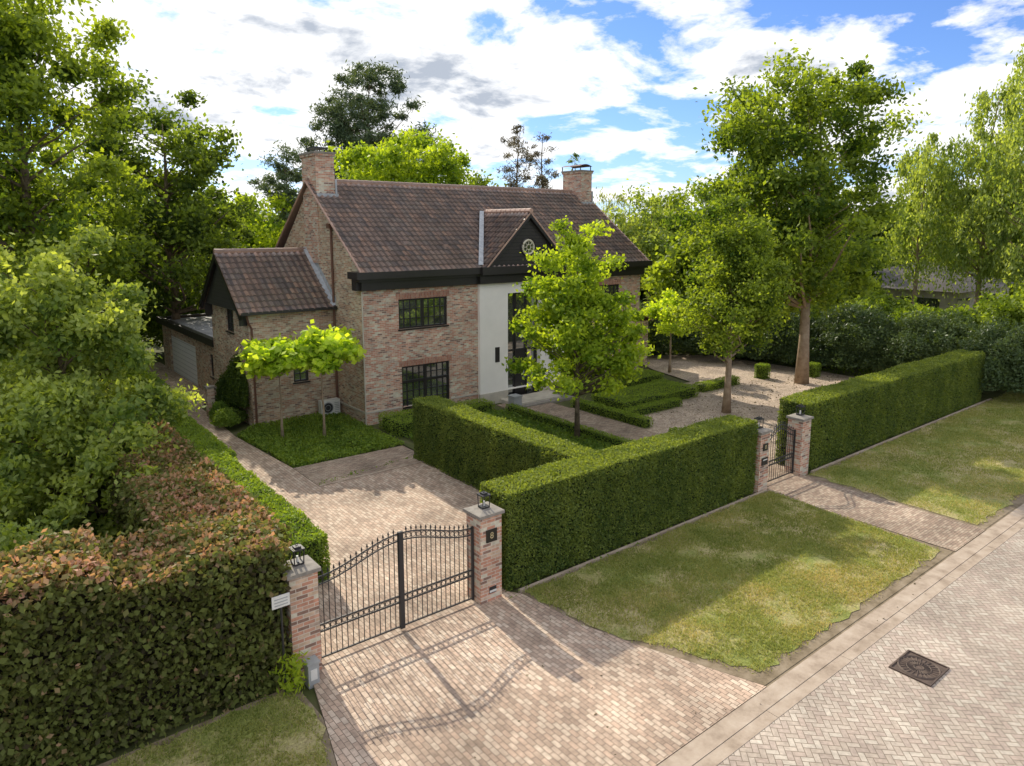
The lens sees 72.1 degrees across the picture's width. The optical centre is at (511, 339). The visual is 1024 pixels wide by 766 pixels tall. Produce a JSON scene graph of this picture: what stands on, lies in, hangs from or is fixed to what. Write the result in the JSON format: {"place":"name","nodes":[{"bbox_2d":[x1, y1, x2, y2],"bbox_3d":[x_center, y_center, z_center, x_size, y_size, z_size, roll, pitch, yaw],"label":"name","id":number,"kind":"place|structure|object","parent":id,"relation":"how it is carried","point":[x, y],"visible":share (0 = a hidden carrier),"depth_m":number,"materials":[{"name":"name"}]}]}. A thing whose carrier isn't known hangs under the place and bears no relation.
{"place":"outdoors","nodes":[
{"label":"outdoors","id":0,"kind":"place"},
{"bbox_2d":[97,685,336,765],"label":"verge lawn","id":1,"kind":"structure","parent":0,"point":[300,745],"depth_m":11.05,"materials":[{"name":"green plant"}]},
{"bbox_2d":[271,592,289,691],"bbox_3d":[-3.948,5.245,12.113,0.310,1.850,0.055,-7,11,-38],"label":"sign","id":2,"kind":"object","parent":1,"relation":"on","point":[280,601],"visible":0.98,"depth_m":12.02,"materials":[{"name":"white metal"}]},
{"bbox_2d":[268,649,309,696],"bbox_3d":[-3.828,5.789,12.178,0.781,0.787,0.538,-7,11,-38],"label":"weed plant","id":3,"kind":"object","parent":1,"relation":"on","point":[297,666],"visible":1,"depth_m":12.16,"materials":[{"name":"green plant"}]},
{"bbox_2d":[144,362,505,665],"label":"driveway","id":4,"kind":"structure","parent":0,"point":[351,517],"depth_m":19.14,"materials":[{"name":"beige brick"}]},
{"bbox_2d":[318,524,473,657],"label":"driveway gate","id":5,"kind":"structure","parent":4,"relation":"on","point":[401,587],"depth_m":13.94,"materials":[{"name":"metal"}]},
{"bbox_2d":[293,446,422,485],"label":"brick path","id":6,"kind":"structure","parent":0,"point":[342,468],"depth_m":23.97,"materials":[{"name":"beige brick"}]},
{"bbox_2d":[319,457,407,484],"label":"path weeds","id":7,"kind":"object","parent":6,"relation":"on","point":[357,473],"visible":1,"depth_m":23.15,"materials":[{"name":"green plant"}]},
{"bbox_2d":[0,298,1023,765],"bbox_3d":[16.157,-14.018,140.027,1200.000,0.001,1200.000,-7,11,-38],"label":"ground","id":8,"kind":"structure","parent":0,"point":[308,694],"depth_m":24.84,"materials":[{"name":"soil"}]},
{"bbox_2d":[0,186,21,256],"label":"oak tree","id":9,"kind":"object","parent":8,"relation":"on","point":[4,226],"visible":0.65,"depth_m":20.50,"materials":[{"name":"green plant"}]},
{"bbox_2d":[0,113,90,270],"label":"deciduous tree","id":10,"kind":"object","parent":8,"relation":"on","point":[46,156],"visible":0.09,"depth_m":37.86,"materials":[{"name":"green plant"}]},
{"bbox_2d":[0,347,96,566],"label":"shrub border","id":11,"kind":"object","parent":8,"relation":"on","point":[6,543],"visible":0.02,"depth_m":14.01,"materials":[{"name":"green plant"}]},
{"bbox_2d":[0,488,127,544],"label":"woodland floor plants","id":12,"kind":"object","parent":8,"relation":"on","point":[29,532],"depth_m":18.99,"materials":[{"name":"green plant"}]},
{"bbox_2d":[0,0,167,332],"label":"oak tree","id":13,"kind":"object","parent":8,"relation":"on","point":[27,36],"visible":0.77,"depth_m":28.32,"materials":[{"name":"green plant"}]},
{"bbox_2d":[32,127,162,278],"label":"deciduous tree","id":14,"kind":"object","parent":8,"relation":"on","point":[68,140],"visible":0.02,"depth_m":43.56,"materials":[{"name":"green plant"}]},
{"bbox_2d":[0,259,204,456],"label":"shrub border","id":15,"kind":"object","parent":8,"relation":"on","point":[153,327],"visible":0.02,"depth_m":42.17,"materials":[{"name":"green plant"}]},
{"bbox_2d":[0,221,207,542],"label":"ash tree","id":16,"kind":"object","parent":8,"relation":"on","point":[66,421],"visible":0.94,"depth_m":16.98,"materials":[{"name":"green plant"}]},
{"bbox_2d":[0,419,296,765],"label":"beech hedge","id":17,"kind":"object","parent":8,"relation":"on","point":[163,617],"visible":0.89,"depth_m":11.27,"materials":[{"name":"green plant"}]},
{"bbox_2d":[40,61,284,319],"bbox_3d":[-19.363,-6.738,39.855,12.131,16.843,12.026,-7,11,-38],"label":"oak tree","id":18,"kind":"object","parent":8,"relation":"on","point":[196,223],"visible":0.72,"depth_m":38.57,"materials":[{"name":"green plant"}]},
{"bbox_2d":[117,164,245,285],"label":"deciduous tree","id":19,"kind":"object","parent":8,"relation":"on","point":[206,179],"visible":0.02,"depth_m":51.79,"materials":[{"name":"green plant"}]},
{"bbox_2d":[156,313,215,390],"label":"garage","id":20,"kind":"structure","parent":8,"relation":"on","point":[188,343],"depth_m":37.32,"materials":[{"name":"brick"}]},
{"bbox_2d":[203,385,225,416],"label":"garden wall","id":21,"kind":"structure","parent":8,"relation":"on","point":[210,392],"depth_m":30.11,"materials":[{"name":"brick"}]},
{"bbox_2d":[208,401,241,427],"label":"shrub","id":22,"kind":"object","parent":8,"relation":"on","point":[216,415],"visible":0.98,"depth_m":28.35,"materials":[{"name":"green plant"}]},
{"bbox_2d":[168,410,330,583],"bbox_3d":[-9.685,3.966,22.186,1.795,1.321,16.814,-7,11,-38],"label":"privet hedge","id":23,"kind":"object","parent":8,"relation":"on","point":[310,539],"visible":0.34,"depth_m":18.37,"materials":[{"name":"green plant"}]},
{"bbox_2d":[226,190,296,248],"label":"deciduous tree","id":24,"kind":"object","parent":8,"relation":"on","point":[265,240],"visible":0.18,"depth_m":54.91,"materials":[{"name":"green plant"}]},
{"bbox_2d":[247,182,299,238],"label":"deciduous tree","id":25,"kind":"object","parent":8,"relation":"on","point":[266,211],"visible":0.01,"depth_m":61.65,"materials":[{"name":"green plant"}]},
{"bbox_2d":[245,140,304,232],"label":"pine tree","id":26,"kind":"object","parent":8,"relation":"on","point":[285,173],"visible":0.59,"depth_m":57.78,"materials":[{"name":"green plant"}]},
{"bbox_2d":[199,224,366,425],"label":"side wing","id":27,"kind":"structure","parent":8,"relation":"on","point":[300,391],"depth_m":29.63,"materials":[{"name":"brown brick"}]},
{"bbox_2d":[199,254,215,309],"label":"roof tiles","id":28,"kind":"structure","parent":27,"relation":"attached to","point":[204,288],"depth_m":31.20,"materials":[{"name":"brown tile"}]},
{"bbox_2d":[215,353,249,422],"bbox_3d":[-11.880,1.859,29.388,1.334,2.832,3.060,-7,11,-38],"label":"climbing ivy","id":29,"kind":"object","parent":27,"relation":"attached to","point":[233,383],"visible":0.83,"depth_m":28.98,"materials":[{"name":"green plant"}]},
{"bbox_2d":[214,251,335,314],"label":"wing roof front","id":30,"kind":"structure","parent":27,"relation":"on","point":[266,281],"depth_m":29.52,"materials":[{"name":"brown tile"}]},
{"bbox_2d":[280,543,321,683],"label":"gate pillar","id":31,"kind":"structure","parent":8,"relation":"on","point":[302,610],"depth_m":12.55,"materials":[{"name":"brick"}]},
{"bbox_2d":[302,654,319,689],"bbox_3d":[-3.567,5.924,12.523,0.240,0.480,0.240,-7,11,-38],"label":"utility box","id":32,"kind":"object","parent":8,"relation":"on","point":[311,671],"visible":1,"depth_m":12.45,"materials":[{"name":"grey plastic"}]},
{"bbox_2d":[237,411,403,467],"bbox_3d":[-7.639,3.715,27.184,4.660,0.349,6.020,-7,11,-38],"label":"ivy groundcover","id":33,"kind":"object","parent":8,"relation":"on","point":[304,437],"visible":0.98,"depth_m":26.72,"materials":[{"name":"green plant"}]},
{"bbox_2d":[235,335,310,438],"bbox_3d":[-8.875,1.802,26.768,3.192,4.068,3.516,2,9,12],"label":"catalpa tree","id":34,"kind":"object","parent":33,"relation":"on","point":[256,356],"visible":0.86,"depth_m":25.55,"materials":[{"name":"green plant"}]},
{"bbox_2d":[267,319,366,435],"bbox_3d":[-7.486,1.529,26.765,3.849,4.607,3.288,-7,11,-38],"label":"catalpa tree","id":35,"kind":"object","parent":33,"relation":"on","point":[329,350],"visible":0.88,"depth_m":26.03,"materials":[{"name":"green plant"}]},
{"bbox_2d":[318,397,339,418],"bbox_3d":[-7.848,2.958,30.225,0.850,0.800,0.342,-7,11,-38],"label":"air conditioning unit","id":36,"kind":"object","parent":8,"relation":"on","point":[331,405],"visible":0.87,"depth_m":30.09,"materials":[{"name":"white paint"}]},
{"bbox_2d":[291,56,446,178],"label":"pine tree","id":37,"kind":"object","parent":8,"relation":"on","point":[341,130],"visible":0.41,"depth_m":68.12,"materials":[{"name":"green plant"}]},
{"bbox_2d":[315,110,480,184],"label":"lime tree","id":38,"kind":"object","parent":8,"relation":"on","point":[389,161],"visible":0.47,"depth_m":48.90,"materials":[{"name":"green plant"}]},
{"bbox_2d":[284,201,639,424],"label":"walls and windows","id":39,"kind":"structure","parent":8,"relation":"on","point":[420,342],"depth_m":29.95,"materials":[{"name":"brick"}]},
{"bbox_2d":[277,183,306,247],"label":"roof","id":40,"kind":"structure","parent":39,"relation":"attached to","point":[285,235],"depth_m":32.90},
{"bbox_2d":[299,146,593,262],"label":"chimneys","id":41,"kind":"object","parent":39,"relation":"on","point":[318,169],"visible":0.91,"depth_m":30.94,"materials":[{"name":"brick"}]},
{"bbox_2d":[275,177,648,272],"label":"roof trim","id":42,"kind":"structure","parent":39,"relation":"attached to","point":[382,183],"depth_m":33.83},
{"bbox_2d":[307,181,649,272],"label":"front roof","id":43,"kind":"structure","parent":39,"relation":"on","point":[374,225],"depth_m":32.01,"materials":[{"name":"brown tile"}]},
{"bbox_2d":[347,260,652,290],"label":"cornice and gutters","id":44,"kind":"structure","parent":39,"relation":"on","point":[374,281],"depth_m":30.30,"materials":[{"name":"black paint"}]},
{"bbox_2d":[479,208,558,266],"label":"pediment","id":45,"kind":"structure","parent":44,"relation":"on","point":[529,236],"depth_m":32.36,"materials":[{"name":"black paint"}]},
{"bbox_2d":[483,212,530,266],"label":"pediment roof","id":46,"kind":"structure","parent":45,"relation":"on","point":[499,229],"depth_m":32.29,"materials":[{"name":"tile"}]},
{"bbox_2d":[531,213,557,245],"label":"pediment roof","id":47,"kind":"structure","parent":45,"relation":"on","point":[542,226],"depth_m":32.68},
{"bbox_2d":[639,308,653,320],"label":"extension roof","id":48,"kind":"structure","parent":39,"relation":"attached to","point":[646,318],"depth_m":41.78,"materials":[{"name":"black"}]},
{"bbox_2d":[466,169,498,185],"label":"deciduous tree","id":49,"kind":"object","parent":8,"relation":"on","point":[475,181],"visible":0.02,"depth_m":68.31,"materials":[{"name":"green plant"}]},
{"bbox_2d":[463,490,504,604],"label":"gate pillar","id":50,"kind":"structure","parent":8,"relation":"on","point":[484,519],"depth_m":15.11,"materials":[{"name":"brick"}]},
{"bbox_2d":[369,405,605,449],"bbox_3d":[0.524,4.047,25.622,6.300,0.001,13.200,-7,11,-38],"label":"garden bed","id":51,"kind":"object","parent":8,"relation":"on","point":[409,442],"visible":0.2,"depth_m":27.53,"materials":[{"name":"soil"}]},
{"bbox_2d":[404,409,612,452],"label":"garden bed plants","id":52,"kind":"object","parent":51,"relation":"on","point":[561,433],"visible":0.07,"depth_m":27.73,"materials":[{"name":"green plant"}]},
{"bbox_2d":[502,215,660,439],"bbox_3d":[2.491,-0.443,26.837,5.806,8.480,5.828,-3,10,-19],"label":"maple tree","id":53,"kind":"object","parent":51,"relation":"on","point":[578,339],"visible":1,"depth_m":25.46,"materials":[{"name":"green plant"}]},
{"bbox_2d":[412,395,599,489],"bbox_3d":[-0.514,3.545,21.651,1.154,2.293,8.553,-7,11,-38],"label":"yew hedge","id":54,"kind":"object","parent":8,"relation":"on","point":[463,443],"visible":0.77,"depth_m":21.84,"materials":[{"name":"green plant"}]},
{"bbox_2d":[493,124,537,187],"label":"pine tree","id":55,"kind":"object","parent":8,"relation":"on","point":[526,155],"visible":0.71,"depth_m":67.74,"materials":[{"name":"green plant"}]},
{"bbox_2d":[17,187,1023,300],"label":"distant tree line","id":56,"kind":"object","parent":8,"relation":"on","point":[880,235],"visible":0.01,"depth_m":71.84,"materials":[{"name":"green plant"}]},
{"bbox_2d":[478,279,574,406],"bbox_3d":[0.982,0.009,32.867,5.240,5.800,2.050,-7,11,-38],"label":"entrance bay","id":57,"kind":"object","parent":8,"relation":"on","point":[498,340],"visible":0.59,"depth_m":32.56,"materials":[{"name":"white paint"}]},
{"bbox_2d":[507,393,522,405],"bbox_3d":[0.138,2.741,31.852,0.500,0.480,0.500,-7,11,-38],"label":"planter","id":58,"kind":"object","parent":57,"relation":"on","point":[515,398],"visible":0.88,"depth_m":31.73,"materials":[{"name":"grey plastic"}]},
{"bbox_2d":[314,591,766,765],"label":"driveway apron","id":59,"kind":"object","parent":8,"relation":"on","point":[435,693],"visible":0.88,"depth_m":12.17,"materials":[{"name":"beige brick"}]},
{"bbox_2d":[523,131,560,188],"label":"pine tree","id":60,"kind":"object","parent":8,"relation":"on","point":[544,183],"visible":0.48,"depth_m":68.73,"materials":[{"name":"green plant"}]},
{"bbox_2d":[567,152,585,170],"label":"pine tree","id":61,"kind":"object","parent":8,"relation":"on","point":[574,154],"visible":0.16,"depth_m":73.35,"materials":[{"name":"green plant"}]},
{"bbox_2d":[479,414,759,591],"bbox_3d":[3.345,3.939,18.819,9.819,2.412,1.273,-7,11,-38],"label":"yew hedge","id":62,"kind":"object","parent":8,"relation":"on","point":[560,514],"visible":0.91,"depth_m":17.71,"materials":[{"name":"green plant"}]},
{"bbox_2d":[510,496,749,597],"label":"wall foot weeds","id":63,"kind":"object","parent":8,"relation":"on","point":[625,545],"depth_m":17.73,"materials":[{"name":"green plant"}]},
{"bbox_2d":[593,186,678,257],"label":"willow tree","id":64,"kind":"object","parent":8,"relation":"on","point":[610,203],"visible":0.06,"depth_m":67.60,"materials":[{"name":"green plant"}]},
{"bbox_2d":[601,178,684,302],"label":"deciduous tree","id":65,"kind":"object","parent":8,"relation":"on","point":[644,228],"visible":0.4,"depth_m":60.24,"materials":[{"name":"green plant"}]},
{"bbox_2d":[638,319,647,365],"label":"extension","id":66,"kind":"object","parent":8,"relation":"on","point":[645,336],"depth_m":41.88,"materials":[{"name":"brick"}]},
{"bbox_2d":[319,398,991,593],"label":"edging kerb","id":67,"kind":"structure","parent":8,"relation":"on","point":[549,578],"depth_m":20.28,"materials":[{"name":"concrete"}]},
{"bbox_2d":[651,176,709,237],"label":"deciduous tree","id":68,"kind":"object","parent":8,"relation":"on","point":[675,198],"visible":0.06,"depth_m":69.09,"materials":[{"name":"green plant"}]},
{"bbox_2d":[640,202,721,307],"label":"deciduous tree","id":69,"kind":"object","parent":8,"relation":"on","point":[663,272],"visible":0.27,"depth_m":48.52,"materials":[{"name":"green plant"}]},
{"bbox_2d":[466,522,925,757],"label":"fallen leaves","id":70,"kind":"object","parent":8,"relation":"on","point":[656,663],"visible":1,"depth_m":13.07,"materials":[{"name":"brown plant"}]},
{"bbox_2d":[570,355,853,468],"bbox_3d":[10.133,2.449,35.676,16.790,0.001,18.000,-7,11,-38],"label":"gravel court","id":71,"kind":"object","parent":8,"relation":"on","point":[692,369],"visible":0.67,"depth_m":35.15,"materials":[{"name":"beige gravel"}]},
{"bbox_2d":[378,369,740,436],"bbox_3d":[3.288,2.628,32.365,18.820,0.754,4.953,-7,11,-38],"label":"box parterre","id":72,"kind":"object","parent":71,"relation":"on","point":[648,387],"visible":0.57,"depth_m":32.44,"materials":[{"name":"green plant"}]},
{"bbox_2d":[505,397,682,445],"bbox_3d":[5.718,3.280,29.020,7.146,0.510,10.714,-7,11,-38],"label":"box edging hedge","id":73,"kind":"object","parent":71,"relation":"on","point":[632,416],"visible":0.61,"depth_m":29.70,"materials":[{"name":"green plant"}]},
{"bbox_2d":[642,287,690,372],"bbox_3d":[9.012,-0.548,39.251,3.136,4.806,3.229,-7,11,-38],"label":"acacia tree","id":74,"kind":"object","parent":71,"relation":"on","point":[652,310],"visible":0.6,"depth_m":38.84,"materials":[{"name":"green plant"}]},
{"bbox_2d":[660,185,804,413],"bbox_3d":[9.553,-1.615,30.116,6.330,9.773,6.214,-7,11,-38],"label":"hornbeam tree","id":75,"kind":"object","parent":71,"relation":"on","point":[744,313],"visible":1,"depth_m":29.16,"materials":[{"name":"green plant"}]},
{"bbox_2d":[648,375,838,435],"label":"fallen leaves","id":76,"kind":"object","parent":71,"relation":"on","point":[750,396],"visible":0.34,"depth_m":33.82,"materials":[{"name":"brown plant"}]},
{"bbox_2d":[754,362,770,378],"bbox_3d":[13.543,1.658,38.022,0.768,0.884,0.745,-7,11,-38],"label":"topiary cube","id":77,"kind":"object","parent":71,"relation":"on","point":[763,370],"visible":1,"depth_m":37.87,"materials":[{"name":"green plant"}]},
{"bbox_2d":[652,39,933,383],"bbox_3d":[14.369,-6.267,36.066,12.565,17.106,12.101,-7,11,-38],"label":"oak tree","id":78,"kind":"object","parent":71,"relation":"on","point":[810,222],"visible":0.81,"depth_m":33.48,"materials":[{"name":"green plant"}]},
{"bbox_2d":[809,361,821,377],"bbox_3d":[16.431,1.615,38.416,0.762,0.862,0.758,-7,11,-38],"label":"topiary cube","id":79,"kind":"object","parent":71,"relation":"on","point":[814,368],"visible":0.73,"depth_m":38.20,"materials":[{"name":"green plant"}]},
{"bbox_2d":[775,349,985,469],"bbox_3d":[15.555,2.393,28.451,15.800,2.463,1.345,-7,11,-38],"label":"yew hedge","id":80,"kind":"object","parent":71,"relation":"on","point":[851,415],"visible":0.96,"depth_m":26.68,"materials":[{"name":"green plant"}]},
{"bbox_2d":[674,159,777,236],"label":"deciduous tree","id":81,"kind":"object","parent":8,"relation":"on","point":[736,170],"visible":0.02,"depth_m":56.84,"materials":[{"name":"green plant"}]},
{"bbox_2d":[750,415,772,492],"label":"gate pillar","id":82,"kind":"structure","parent":8,"relation":"on","point":[762,461],"depth_m":21.48,"materials":[{"name":"brick"}]},
{"bbox_2d":[785,404,813,475],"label":"gate pillar","id":83,"kind":"structure","parent":8,"relation":"on","point":[800,423],"depth_m":23.00,"materials":[{"name":"brick"}]},
{"bbox_2d":[650,311,1002,380],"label":"woodland floor plants","id":84,"kind":"object","parent":8,"relation":"on","point":[844,369],"visible":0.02,"depth_m":42.04,"materials":[{"name":"green plant"}]},
{"bbox_2d":[639,297,1023,392],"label":"rhododendron bush","id":85,"kind":"object","parent":84,"relation":"on","point":[898,341],"visible":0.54,"depth_m":37.56,"materials":[{"name":"green plant"}]},
{"bbox_2d":[639,275,1023,366],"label":"shrub border","id":86,"kind":"object","parent":8,"relation":"on","point":[1004,306],"visible":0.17,"depth_m":41.65,"materials":[{"name":"green plant"}]},
{"bbox_2d":[657,504,1023,765],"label":"concrete gutter","id":87,"kind":"object","parent":8,"relation":"on","point":[719,742],"visible":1,"depth_m":13.22,"materials":[{"name":"beige concrete"}]},
{"bbox_2d":[658,502,1023,764],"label":"dirt strip","id":88,"kind":"object","parent":8,"relation":"on","point":[848,627],"depth_m":14.76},
{"bbox_2d":[823,218,900,284],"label":"deciduous tree","id":89,"kind":"object","parent":8,"relation":"on","point":[874,264],"depth_m":54.26,"materials":[{"name":"green plant"}]},
{"bbox_2d":[875,132,976,306],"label":"birch tree","id":90,"kind":"object","parent":8,"relation":"on","point":[925,166],"visible":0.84,"depth_m":50.64,"materials":[{"name":"green plant"}]},
{"bbox_2d":[873,262,1013,310],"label":"neighbouring house","id":91,"kind":"structure","parent":8,"relation":"on","point":[938,293],"depth_m":56.15,"materials":[{"name":"stone"}]},
{"bbox_2d":[883,177,1022,291],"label":"deciduous tree","id":92,"kind":"object","parent":8,"relation":"on","point":[973,247],"visible":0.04,"depth_m":65.45,"materials":[{"name":"green plant"}]},
{"bbox_2d":[903,68,1023,308],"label":"birch tree","id":93,"kind":"object","parent":8,"relation":"on","point":[983,270],"visible":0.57,"depth_m":48.33,"materials":[{"name":"green plant"}]},
{"bbox_2d":[959,43,1023,294],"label":"birch tree","id":94,"kind":"object","parent":8,"relation":"on","point":[1012,143],"visible":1,"depth_m":44.95,"materials":[{"name":"green plant"}]},
{"bbox_2d":[1007,255,1023,295],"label":"deciduous tree","id":95,"kind":"object","parent":8,"relation":"on","point":[1012,289],"visible":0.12,"depth_m":53.14,"materials":[{"name":"green plant"}]},
{"bbox_2d":[1,0,1023,224],"label":"sky","id":96,"kind":"structure","parent":0,"point":[612,82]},
{"bbox_2d":[521,491,951,684],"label":"verge lawn","id":97,"kind":"structure","parent":0,"point":[814,559],"depth_m":15.92,"materials":[{"name":"green plant"}]},
{"bbox_2d":[497,403,984,551],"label":"garden path","id":98,"kind":"structure","parent":0,"point":[932,529],"depth_m":20.67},
{"bbox_2d":[767,421,795,481],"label":"garden gate","id":99,"kind":"structure","parent":98,"relation":"on","point":[792,453],"depth_m":22.58,"materials":[{"name":"metal"}]},
{"bbox_2d":[717,528,1023,765],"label":"road","id":100,"kind":"structure","parent":0,"point":[868,707],"depth_m":12.13,"materials":[{"name":"grey brick"}]},
{"bbox_2d":[888,649,949,686],"bbox_3d":[7.506,6.059,12.963,0.840,0.076,0.724,-7,11,-38],"label":"manhole cover","id":101,"kind":"object","parent":100,"relation":"on","point":[920,668],"visible":1,"depth_m":12.94,"materials":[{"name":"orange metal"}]},
{"bbox_2d":[806,386,1023,528],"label":"verge lawn","id":102,"kind":"structure","parent":0,"point":[955,515],"depth_m":23.58,"materials":[{"name":"green plant"}]},
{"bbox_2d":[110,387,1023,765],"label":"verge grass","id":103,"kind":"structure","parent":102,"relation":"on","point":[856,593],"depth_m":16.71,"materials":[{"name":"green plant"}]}
]}

